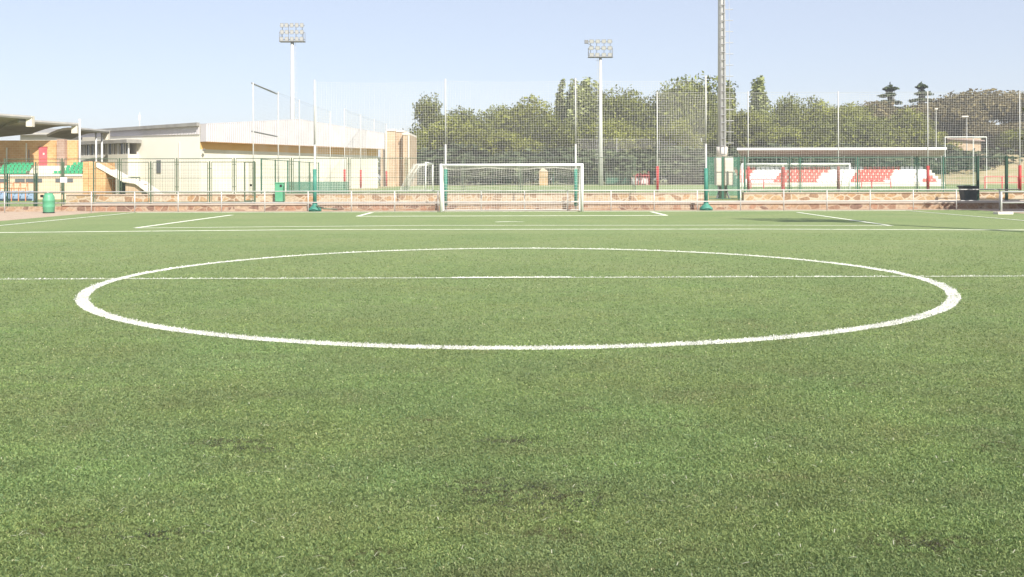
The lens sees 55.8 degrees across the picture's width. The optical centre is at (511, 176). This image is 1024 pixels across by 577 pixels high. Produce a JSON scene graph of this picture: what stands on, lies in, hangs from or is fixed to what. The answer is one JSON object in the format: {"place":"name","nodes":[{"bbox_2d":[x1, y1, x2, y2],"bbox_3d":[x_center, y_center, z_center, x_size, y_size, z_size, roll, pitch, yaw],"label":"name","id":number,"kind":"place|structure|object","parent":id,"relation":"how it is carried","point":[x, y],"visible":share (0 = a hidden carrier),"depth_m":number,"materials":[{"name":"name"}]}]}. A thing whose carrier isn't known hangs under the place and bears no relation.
{"place":"outdoors","nodes":[
{"label":"outdoors","id":0,"kind":"place"},
{"bbox_2d":[0,200,62,206],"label":"turf","id":1,"kind":"structure","parent":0,"point":[38,201],"depth_m":69.71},
{"bbox_2d":[0,182,32,200],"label":"dugout","id":2,"kind":"object","parent":1,"relation":"on","point":[26,197],"visible":0.52,"depth_m":75.29,"materials":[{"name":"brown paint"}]},
{"bbox_2d":[88,161,161,193],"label":"outdoor staircase","id":3,"kind":"structure","parent":0,"point":[131,184],"depth_m":79.89,"materials":[{"name":"concrete"}]},
{"bbox_2d":[38,179,665,205],"bbox_3d":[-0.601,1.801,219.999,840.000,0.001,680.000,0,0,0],"label":"ground","id":4,"kind":"structure","parent":0,"point":[65,199],"depth_m":78.42,"materials":[{"name":"beige plant"}]},
{"bbox_2d":[0,173,36,206],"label":"fence","id":5,"kind":"object","parent":4,"relation":"on","point":[7,180],"visible":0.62,"depth_m":46.11,"materials":[{"name":"green metal"}]},
{"bbox_2d":[0,206,61,211],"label":"stone wall","id":6,"kind":"structure","parent":4,"relation":"on","point":[27,208],"depth_m":44.68,"materials":[{"name":"brown stone"}]},
{"bbox_2d":[14,162,61,205],"bbox_3d":[-24.116,0.574,47.421,4.304,2.576,0.056,0,0,0],"label":"fence","id":7,"kind":"object","parent":4,"relation":"on","point":[36,167],"visible":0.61,"depth_m":47.41,"materials":[{"name":"green metal"}]},
{"bbox_2d":[0,114,114,198],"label":"grandstand","id":8,"kind":"object","parent":4,"relation":"on","point":[57,150],"visible":0.77,"depth_m":83.19,"materials":[{"name":"beige concrete"}]},
{"bbox_2d":[20,128,94,140],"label":"canopy roof","id":9,"kind":"structure","parent":4,"relation":"on","point":[40,135],"depth_m":99.84,"materials":[{"name":"white metal"}]},
{"bbox_2d":[78,119,384,193],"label":"sports hall","id":10,"kind":"structure","parent":4,"relation":"on","point":[232,140],"depth_m":90.44,"materials":[{"name":"white concrete"}]},
{"bbox_2d":[279,23,305,118],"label":"floodlight mast","id":11,"kind":"object","parent":4,"relation":"on","point":[292,89],"visible":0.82,"depth_m":116.69,"materials":[{"name":"metal"}]},
{"bbox_2d":[62,202,1023,210],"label":"stone wall","id":12,"kind":"structure","parent":4,"relation":"on","point":[543,206],"depth_m":44.80,"materials":[{"name":"stone"}]},
{"bbox_2d":[66,192,1023,202],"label":"stone wall","id":13,"kind":"structure","parent":4,"relation":"on","point":[86,198],"depth_m":49.30,"materials":[{"name":"stone"}]},
{"bbox_2d":[4,157,635,194],"bbox_3d":[-9.810,-0.046,49.468,32.263,1.861,0.056,0,0,0],"label":"fence","id":14,"kind":"object","parent":13,"relation":"on","point":[176,164],"visible":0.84,"depth_m":49.45,"materials":[{"name":"green metal"}]},
{"bbox_2d":[744,156,974,191],"bbox_3d":[17.884,-0.106,49.559,11.958,1.838,0.056,0,0,0],"label":"fence","id":15,"kind":"object","parent":13,"relation":"on","point":[875,181],"visible":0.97,"depth_m":49.55,"materials":[{"name":"green metal"}]},
{"bbox_2d":[380,129,416,185],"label":"brick building","id":16,"kind":"structure","parent":0,"point":[402,146],"depth_m":125.94,"materials":[{"name":"brick"}]},
{"bbox_2d":[0,209,1023,220],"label":"earth surround","id":17,"kind":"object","parent":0,"point":[10,215],"depth_m":43.83,"materials":[{"name":"brown soil"}]},
{"bbox_2d":[40,193,54,212],"bbox_3d":[-20.343,1.161,42.473,0.520,0.884,0.540,0,0,0],"label":"barrel bin","id":18,"kind":"object","parent":17,"relation":"on","point":[48,201],"visible":0.97,"depth_m":42.28,"materials":[{"name":"green plastic"}]},
{"bbox_2d":[0,189,1019,212],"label":"metal railing","id":19,"kind":"object","parent":17,"relation":"on","point":[524,201],"visible":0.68,"depth_m":43.24,"materials":[{"name":"grey metal"}]},
{"bbox_2d":[309,75,712,211],"bbox_3d":[-0.070,-1.510,43.783,18.352,6.118,0.825,0,0,0],"label":"ball stop net","id":20,"kind":"object","parent":17,"relation":"on","point":[314,207],"visible":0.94,"depth_m":43.93,"materials":[{"name":"white netting"},{"name":"pale painted metal"},{"name":"green foam"}]},
{"bbox_2d":[0,210,1023,576],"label":"pitch turf","id":21,"kind":"structure","parent":17,"relation":"on","point":[758,226],"depth_m":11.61,"materials":[{"name":"green plastic"}]},
{"bbox_2d":[440,163,583,211],"bbox_3d":[-0.018,0.494,42.305,6.211,2.110,1.130,0,0,0],"label":"football goal","id":22,"kind":"object","parent":21,"relation":"on","point":[580,198],"visible":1,"depth_m":42.32,"materials":[{"name":"white paint"}]},
{"bbox_2d":[0,210,1023,232],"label":"penalty area lines","id":23,"kind":"object","parent":21,"relation":"on","point":[487,229],"visible":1,"depth_m":30.30,"materials":[{"name":"white paint"}]},
{"bbox_2d":[1,247,1023,576],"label":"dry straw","id":24,"kind":"object","parent":21,"relation":"on","point":[547,517],"visible":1,"depth_m":4.65,"materials":[{"name":"beige plant"}]},
{"bbox_2d":[75,248,960,349],"bbox_3d":[0.073,1.525,14.606,12.167,0.001,12.167,0,0,0],"label":"circle line","id":25,"kind":"object","parent":21,"relation":"on","point":[828,333],"visible":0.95,"depth_m":10.25,"materials":[{"name":"white paint"}]},
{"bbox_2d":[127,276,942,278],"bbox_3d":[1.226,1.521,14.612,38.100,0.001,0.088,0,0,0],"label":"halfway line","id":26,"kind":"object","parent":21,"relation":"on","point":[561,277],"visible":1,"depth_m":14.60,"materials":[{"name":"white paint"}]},
{"bbox_2d":[100,433,1022,550],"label":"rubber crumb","id":27,"kind":"object","parent":21,"relation":"on","point":[495,493],"visible":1,"depth_m":4.61,"materials":[{"name":"black rubber"}]},
{"bbox_2d":[993,191,1023,213],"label":"barrier frame","id":28,"kind":"object","parent":21,"relation":"on","point":[1005,212],"visible":0.91,"depth_m":38.04,"materials":[{"name":"metal"}]},
{"bbox_2d":[0,0,1023,179],"label":"sky","id":29,"kind":"structure","parent":0,"point":[102,64],"materials":[{"name":"blue"}]},
{"bbox_2d":[285,180,741,200],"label":"field plateau","id":30,"kind":"structure","parent":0,"point":[654,183],"depth_m":134.50,"materials":[{"name":"green plant"}]},
{"bbox_2d":[261,159,318,193],"bbox_3d":[-12.868,0.172,57.008,0.056,2.221,14.557,0,0,0],"label":"fence","id":31,"kind":"object","parent":30,"relation":"on","point":[287,164],"visible":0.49,"depth_m":55.49,"materials":[{"name":"green metal"}]},
{"bbox_2d":[286,182,347,193],"bbox_3d":[-10.437,0.615,51.971,3.376,0.689,0.069,0,0,0],"label":"windscreen","id":32,"kind":"object","parent":31,"relation":"attached to","point":[307,185],"visible":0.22,"depth_m":51.96,"materials":[{"name":"green fabric"}]},
{"bbox_2d":[252,83,330,193],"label":"ball stop net","id":33,"kind":"object","parent":30,"relation":"on","point":[299,109],"visible":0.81,"depth_m":73.60,"materials":[{"name":"grey fabric"}]},
{"bbox_2d":[343,109,386,188],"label":"ball stop net","id":34,"kind":"object","parent":30,"relation":"on","point":[344,169],"visible":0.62,"depth_m":98.40,"materials":[{"name":"grey fabric"}]},
{"bbox_2d":[378,149,457,183],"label":"shrub","id":35,"kind":"object","parent":30,"relation":"on","point":[421,180],"visible":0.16,"depth_m":142.43,"materials":[{"name":"green plant"}]},
{"bbox_2d":[403,92,444,183],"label":"broadleaf tree","id":36,"kind":"object","parent":30,"relation":"on","point":[430,108],"visible":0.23,"depth_m":174.65,"materials":[{"name":"green plant"}]},
{"bbox_2d":[417,114,484,150],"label":"pine tree","id":37,"kind":"object","parent":30,"relation":"on","point":[427,139],"visible":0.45,"depth_m":153.02,"materials":[{"name":"green plant"}]},
{"bbox_2d":[417,143,511,184],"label":"shrub","id":38,"kind":"object","parent":30,"relation":"on","point":[467,155],"visible":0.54,"depth_m":142.27,"materials":[{"name":"green plant"}]},
{"bbox_2d":[437,105,495,182],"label":"broadleaf tree","id":39,"kind":"object","parent":30,"relation":"on","point":[471,116],"visible":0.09,"depth_m":166.36,"materials":[{"name":"green plant"}]},
{"bbox_2d":[448,128,499,155],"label":"pine tree","id":40,"kind":"object","parent":30,"relation":"on","point":[466,139],"visible":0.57,"depth_m":148.38,"materials":[{"name":"green plant"}]},
{"bbox_2d":[466,153,526,183],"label":"shrub","id":41,"kind":"object","parent":30,"relation":"on","point":[503,159],"visible":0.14,"depth_m":143.48,"materials":[{"name":"green plant"}]},
{"bbox_2d":[483,129,541,156],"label":"pine tree","id":42,"kind":"object","parent":30,"relation":"on","point":[519,143],"visible":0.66,"depth_m":149.24,"materials":[{"name":"green plant"}]},
{"bbox_2d":[478,148,555,183],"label":"shrub","id":43,"kind":"object","parent":30,"relation":"on","point":[508,159],"visible":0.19,"depth_m":145.00,"materials":[{"name":"green plant"}]},
{"bbox_2d":[486,93,561,183],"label":"pine tree","id":44,"kind":"object","parent":30,"relation":"on","point":[508,119],"visible":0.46,"depth_m":164.91,"materials":[{"name":"green plant"}]},
{"bbox_2d":[517,113,585,181],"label":"broadleaf tree","id":45,"kind":"object","parent":30,"relation":"on","point":[558,131],"visible":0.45,"depth_m":150.77,"materials":[{"name":"green plant"}]},
{"bbox_2d":[490,146,612,183],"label":"shrub","id":46,"kind":"object","parent":30,"relation":"on","point":[551,153],"visible":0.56,"depth_m":143.25,"materials":[{"name":"green plant"}]},
{"bbox_2d":[553,79,569,182],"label":"poplar tree","id":47,"kind":"object","parent":30,"relation":"on","point":[559,100],"visible":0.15,"depth_m":181.57,"materials":[{"name":"green plant"}]},
{"bbox_2d":[562,78,587,135],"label":"poplar tree","id":48,"kind":"object","parent":30,"relation":"on","point":[569,111],"visible":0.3,"depth_m":174.86,"materials":[{"name":"green plant"}]},
{"bbox_2d":[553,113,614,154],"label":"broadleaf tree","id":49,"kind":"object","parent":30,"relation":"on","point":[583,134],"visible":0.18,"depth_m":153.65,"materials":[{"name":"green plant"}]},
{"bbox_2d":[546,149,621,183],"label":"shrub","id":50,"kind":"object","parent":30,"relation":"on","point":[583,152],"visible":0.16,"depth_m":143.31,"materials":[{"name":"green plant"}]},
{"bbox_2d":[579,77,595,180],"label":"poplar tree","id":51,"kind":"object","parent":30,"relation":"on","point":[586,83],"visible":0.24,"depth_m":176.27,"materials":[{"name":"green plant"}]},
{"bbox_2d":[561,149,630,184],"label":"shrub","id":52,"kind":"object","parent":30,"relation":"on","point":[593,162],"visible":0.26,"depth_m":144.56,"materials":[{"name":"green plant"}]},
{"bbox_2d":[583,118,632,150],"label":"pine tree","id":53,"kind":"object","parent":30,"relation":"on","point":[613,129],"visible":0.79,"depth_m":150.36,"materials":[{"name":"green plant"}]},
{"bbox_2d":[606,171,630,184],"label":"dugout","id":54,"kind":"object","parent":30,"relation":"on","point":[609,181],"visible":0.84,"depth_m":139.47,"materials":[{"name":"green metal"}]},
{"bbox_2d":[581,84,661,151],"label":"broadleaf tree","id":55,"kind":"object","parent":30,"relation":"on","point":[633,104],"visible":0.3,"depth_m":168.69,"materials":[{"name":"green plant"}]},
{"bbox_2d":[574,148,673,179],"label":"shrub","id":56,"kind":"object","parent":30,"relation":"on","point":[646,168],"visible":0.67,"depth_m":141.89,"materials":[{"name":"green plant"}]},
{"bbox_2d":[613,127,670,151],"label":"pine tree","id":57,"kind":"object","parent":30,"relation":"on","point":[639,139],"visible":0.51,"depth_m":149.30,"materials":[{"name":"green plant"}]},
{"bbox_2d":[630,81,708,182],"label":"broadleaf tree","id":58,"kind":"object","parent":30,"relation":"on","point":[671,112],"visible":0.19,"depth_m":167.36,"materials":[{"name":"green plant"}]},
{"bbox_2d":[644,118,715,154],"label":"pine tree","id":59,"kind":"object","parent":30,"relation":"on","point":[675,138],"visible":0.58,"depth_m":148.03,"materials":[{"name":"green plant"}]},
{"bbox_2d":[632,144,734,184],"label":"shrub","id":60,"kind":"object","parent":30,"relation":"on","point":[686,180],"visible":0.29,"depth_m":143.06,"materials":[{"name":"green plant"}]},
{"bbox_2d":[652,71,739,182],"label":"broadleaf tree","id":61,"kind":"object","parent":30,"relation":"on","point":[700,89],"visible":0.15,"depth_m":169.76,"materials":[{"name":"green plant"}]},
{"bbox_2d":[659,145,747,180],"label":"shrub","id":62,"kind":"object","parent":30,"relation":"on","point":[698,162],"visible":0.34,"depth_m":141.27,"materials":[{"name":"green plant"}]},
{"bbox_2d":[685,94,742,181],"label":"broadleaf tree","id":63,"kind":"object","parent":30,"relation":"on","point":[701,122],"visible":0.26,"depth_m":164.62,"materials":[{"name":"green plant"}]},
{"bbox_2d":[427,163,1014,184],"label":"fence","id":64,"kind":"object","parent":30,"relation":"on","point":[609,173],"visible":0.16,"depth_m":143.51,"materials":[{"name":"green metal"}]},
{"bbox_2d":[716,0,733,197],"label":"floodlight mast","id":65,"kind":"object","parent":30,"relation":"on","point":[721,149],"visible":0.95,"depth_m":51.84,"materials":[{"name":"metal"}]},
{"bbox_2d":[714,158,720,191],"bbox_3d":[10.990,-0.118,51.504,0.340,1.866,0.565,0,0,0],"label":"electrical cabinet","id":66,"kind":"object","parent":65,"relation":"attached to","point":[717,170],"visible":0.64,"depth_m":51.22,"materials":[{"name":"grey metal"}]},
{"bbox_2d":[724,158,732,191],"bbox_3d":[11.500,-0.119,51.506,0.442,1.866,0.565,0,0,0],"label":"electrical cabinet","id":67,"kind":"object","parent":65,"relation":"attached to","point":[728,167],"visible":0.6,"depth_m":51.22,"materials":[{"name":"grey metal"}]},
{"bbox_2d":[707,157,743,199],"bbox_3d":[11.166,0.090,50.437,2.026,2.259,0.056,0,0,0],"label":"fence","id":68,"kind":"object","parent":30,"relation":"on","point":[722,175],"visible":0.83,"depth_m":50.42,"materials":[{"name":"green metal"}]},
{"bbox_2d":[711,109,782,149],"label":"pine tree","id":69,"kind":"object","parent":30,"relation":"on","point":[741,135],"visible":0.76,"depth_m":153.62,"materials":[{"name":"green plant"}]},
{"bbox_2d":[749,75,771,117],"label":"poplar tree","id":70,"kind":"object","parent":30,"relation":"on","point":[758,85],"visible":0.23,"depth_m":175.01,"materials":[{"name":"green plant"}]},
{"bbox_2d":[729,107,793,148],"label":"broadleaf tree","id":71,"kind":"object","parent":30,"relation":"on","point":[772,122],"visible":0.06,"depth_m":156.36,"materials":[{"name":"green plant"}]},
{"bbox_2d":[730,143,821,167],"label":"shrub","id":72,"kind":"object","parent":30,"relation":"on","point":[781,146],"visible":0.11,"depth_m":143.85,"materials":[{"name":"green plant"}]},
{"bbox_2d":[765,93,806,129],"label":"broadleaf tree","id":73,"kind":"object","parent":30,"relation":"on","point":[792,107],"visible":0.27,"depth_m":165.49,"materials":[{"name":"green plant"}]},
{"bbox_2d":[758,124,829,147],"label":"pine tree","id":74,"kind":"object","parent":30,"relation":"on","point":[781,135],"visible":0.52,"depth_m":149.64,"materials":[{"name":"green plant"}]},
{"bbox_2d":[783,101,847,133],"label":"pine tree","id":75,"kind":"object","parent":30,"relation":"on","point":[803,121],"visible":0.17,"depth_m":163.59,"materials":[{"name":"green plant"}]},
{"bbox_2d":[793,116,853,147],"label":"broadleaf tree","id":76,"kind":"object","parent":30,"relation":"on","point":[823,133],"visible":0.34,"depth_m":148.44,"materials":[{"name":"green plant"}]},
{"bbox_2d":[815,101,877,126],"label":"pine tree","id":77,"kind":"object","parent":30,"relation":"on","point":[847,113],"visible":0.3,"depth_m":161.93,"materials":[{"name":"green plant"}]},
{"bbox_2d":[827,142,890,167],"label":"shrub","id":78,"kind":"object","parent":30,"relation":"on","point":[858,145],"visible":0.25,"depth_m":143.21,"materials":[{"name":"green plant"}]},
{"bbox_2d":[828,113,908,161],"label":"broadleaf tree","id":79,"kind":"object","parent":30,"relation":"on","point":[859,135],"visible":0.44,"depth_m":147.83,"materials":[{"name":"green plant"}]},
{"bbox_2d":[877,82,903,108],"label":"fir tree","id":80,"kind":"object","parent":30,"relation":"on","point":[891,88],"visible":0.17,"depth_m":177.71,"materials":[{"name":"green plant"}]},
{"bbox_2d":[864,123,919,146],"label":"pine tree","id":81,"kind":"object","parent":30,"relation":"on","point":[899,138],"visible":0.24,"depth_m":149.58,"materials":[{"name":"green plant"}]},
{"bbox_2d":[874,158,929,167],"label":"shrub","id":82,"kind":"object","parent":30,"relation":"on","point":[899,162],"visible":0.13,"depth_m":143.49,"materials":[{"name":"green plant"}]},
{"bbox_2d":[871,106,939,137],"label":"pine tree","id":83,"kind":"object","parent":30,"relation":"on","point":[907,122],"visible":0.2,"depth_m":157.47,"materials":[{"name":"green plant"}]},
{"bbox_2d":[907,81,939,121],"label":"fir tree","id":84,"kind":"object","parent":30,"relation":"on","point":[920,86],"visible":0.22,"depth_m":175.70,"materials":[{"name":"green plant"}]},
{"bbox_2d":[906,128,964,149],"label":"pine tree","id":85,"kind":"object","parent":30,"relation":"on","point":[923,142],"visible":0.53,"depth_m":150.28,"materials":[{"name":"green plant"}]},
{"bbox_2d":[915,144,996,173],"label":"shrub","id":86,"kind":"object","parent":30,"relation":"on","point":[949,152],"visible":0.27,"depth_m":143.61,"materials":[{"name":"green plant"}]},
{"bbox_2d":[921,147,1023,168],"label":"shrub","id":87,"kind":"object","parent":30,"relation":"on","point":[989,154],"visible":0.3,"depth_m":143.41,"materials":[{"name":"green plant"}]},
{"bbox_2d":[104,200,1023,203],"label":"path","id":88,"kind":"structure","parent":0,"point":[565,202],"depth_m":46.45,"materials":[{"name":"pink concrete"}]},
{"bbox_2d":[93,161,254,203],"bbox_3d":[-16.128,0.279,46.147,7.706,2.023,0.056,0,0,0],"label":"fence","id":89,"kind":"object","parent":88,"relation":"on","point":[209,168],"visible":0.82,"depth_m":46.14,"materials":[{"name":"green metal"}]},
{"bbox_2d":[274,182,284,201],"bbox_3d":[-11.748,0.775,48.986,0.470,0.968,0.390,0,0,0],"label":"litter bin","id":90,"kind":"object","parent":88,"relation":"on","point":[279,196],"visible":1,"depth_m":48.81,"materials":[{"name":"green plastic"}]},
{"bbox_2d":[957,185,978,199],"bbox_3d":[21.994,0.794,46.708,0.770,0.756,0.790,0,0,0],"label":"rubbish bin","id":91,"kind":"object","parent":88,"relation":"on","point":[968,194],"visible":0.8,"depth_m":46.41,"materials":[{"name":"grey plastic"}]},
{"bbox_2d":[976,156,1023,199],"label":"fence","id":92,"kind":"object","parent":88,"relation":"on","point":[1006,173],"visible":0.93,"depth_m":47.23,"materials":[{"name":"green metal"}]},
{"bbox_2d":[349,184,1023,195],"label":"pitch turf","id":93,"kind":"structure","parent":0,"point":[701,187],"depth_m":95.20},
{"bbox_2d":[400,162,432,191],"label":"football goal","id":94,"kind":"object","parent":93,"relation":"on","point":[416,170],"visible":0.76,"depth_m":83.56,"materials":[{"name":"white paint"}]},
{"bbox_2d":[584,39,612,184],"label":"floodlight mast","id":95,"kind":"object","parent":93,"relation":"on","point":[600,136],"visible":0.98,"depth_m":129.80,"materials":[{"name":"metal"}]},
{"bbox_2d":[740,163,849,193],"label":"football goal","id":96,"kind":"object","parent":93,"relation":"on","point":[786,164],"visible":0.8,"depth_m":67.05,"materials":[{"name":"white paint"}]},
{"bbox_2d":[729,147,946,186],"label":"covered stand","id":97,"kind":"object","parent":93,"relation":"on","point":[852,152],"visible":0.55,"depth_m":114.48,"materials":[{"name":"concrete"}]},
{"bbox_2d":[656,91,1023,192],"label":"ball stop net","id":98,"kind":"object","parent":93,"relation":"on","point":[1019,176],"visible":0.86,"depth_m":70.12,"materials":[{"name":"grey fabric"}]},
{"bbox_2d":[935,149,1023,184],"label":"hill","id":99,"kind":"structure","parent":0,"point":[1013,168],"depth_m":138.95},
{"bbox_2d":[820,100,937,123],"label":"stone pine","id":100,"kind":"object","parent":99,"relation":"on","point":[886,110],"visible":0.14,"depth_m":167.50,"materials":[{"name":"green plant"}]},
{"bbox_2d":[896,104,992,144],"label":"stone pine","id":101,"kind":"object","parent":99,"relation":"on","point":[977,116],"visible":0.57,"depth_m":160.32,"materials":[{"name":"green plant"}]},
{"bbox_2d":[903,92,1011,131],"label":"stone pine","id":102,"kind":"object","parent":99,"relation":"on","point":[922,105],"visible":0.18,"depth_m":167.64,"materials":[{"name":"green plant"}]},
{"bbox_2d":[942,138,984,154],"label":"brick shed","id":103,"kind":"structure","parent":99,"relation":"on","point":[970,146],"depth_m":150.23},
{"bbox_2d":[924,88,1018,146],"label":"stone pine","id":104,"kind":"object","parent":99,"relation":"on","point":[969,93],"visible":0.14,"depth_m":165.50,"materials":[{"name":"green plant"}]},
{"bbox_2d":[959,121,1023,152],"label":"stone pine","id":105,"kind":"object","parent":99,"relation":"on","point":[989,132],"visible":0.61,"depth_m":155.68,"materials":[{"name":"green plant"}]},
{"bbox_2d":[964,90,1023,141],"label":"stone pine","id":106,"kind":"object","parent":99,"relation":"on","point":[1014,92],"visible":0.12,"depth_m":163.00,"materials":[{"name":"green plant"}]},
{"bbox_2d":[972,94,1023,142],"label":"stone pine","id":107,"kind":"object","parent":99,"relation":"on","point":[1010,115],"visible":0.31,"depth_m":160.98,"materials":[{"name":"green plant"}]},
{"bbox_2d":[990,129,1023,153],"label":"pine tree","id":108,"kind":"object","parent":99,"relation":"on","point":[1013,135],"visible":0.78,"depth_m":152.22,"materials":[{"name":"green plant"}]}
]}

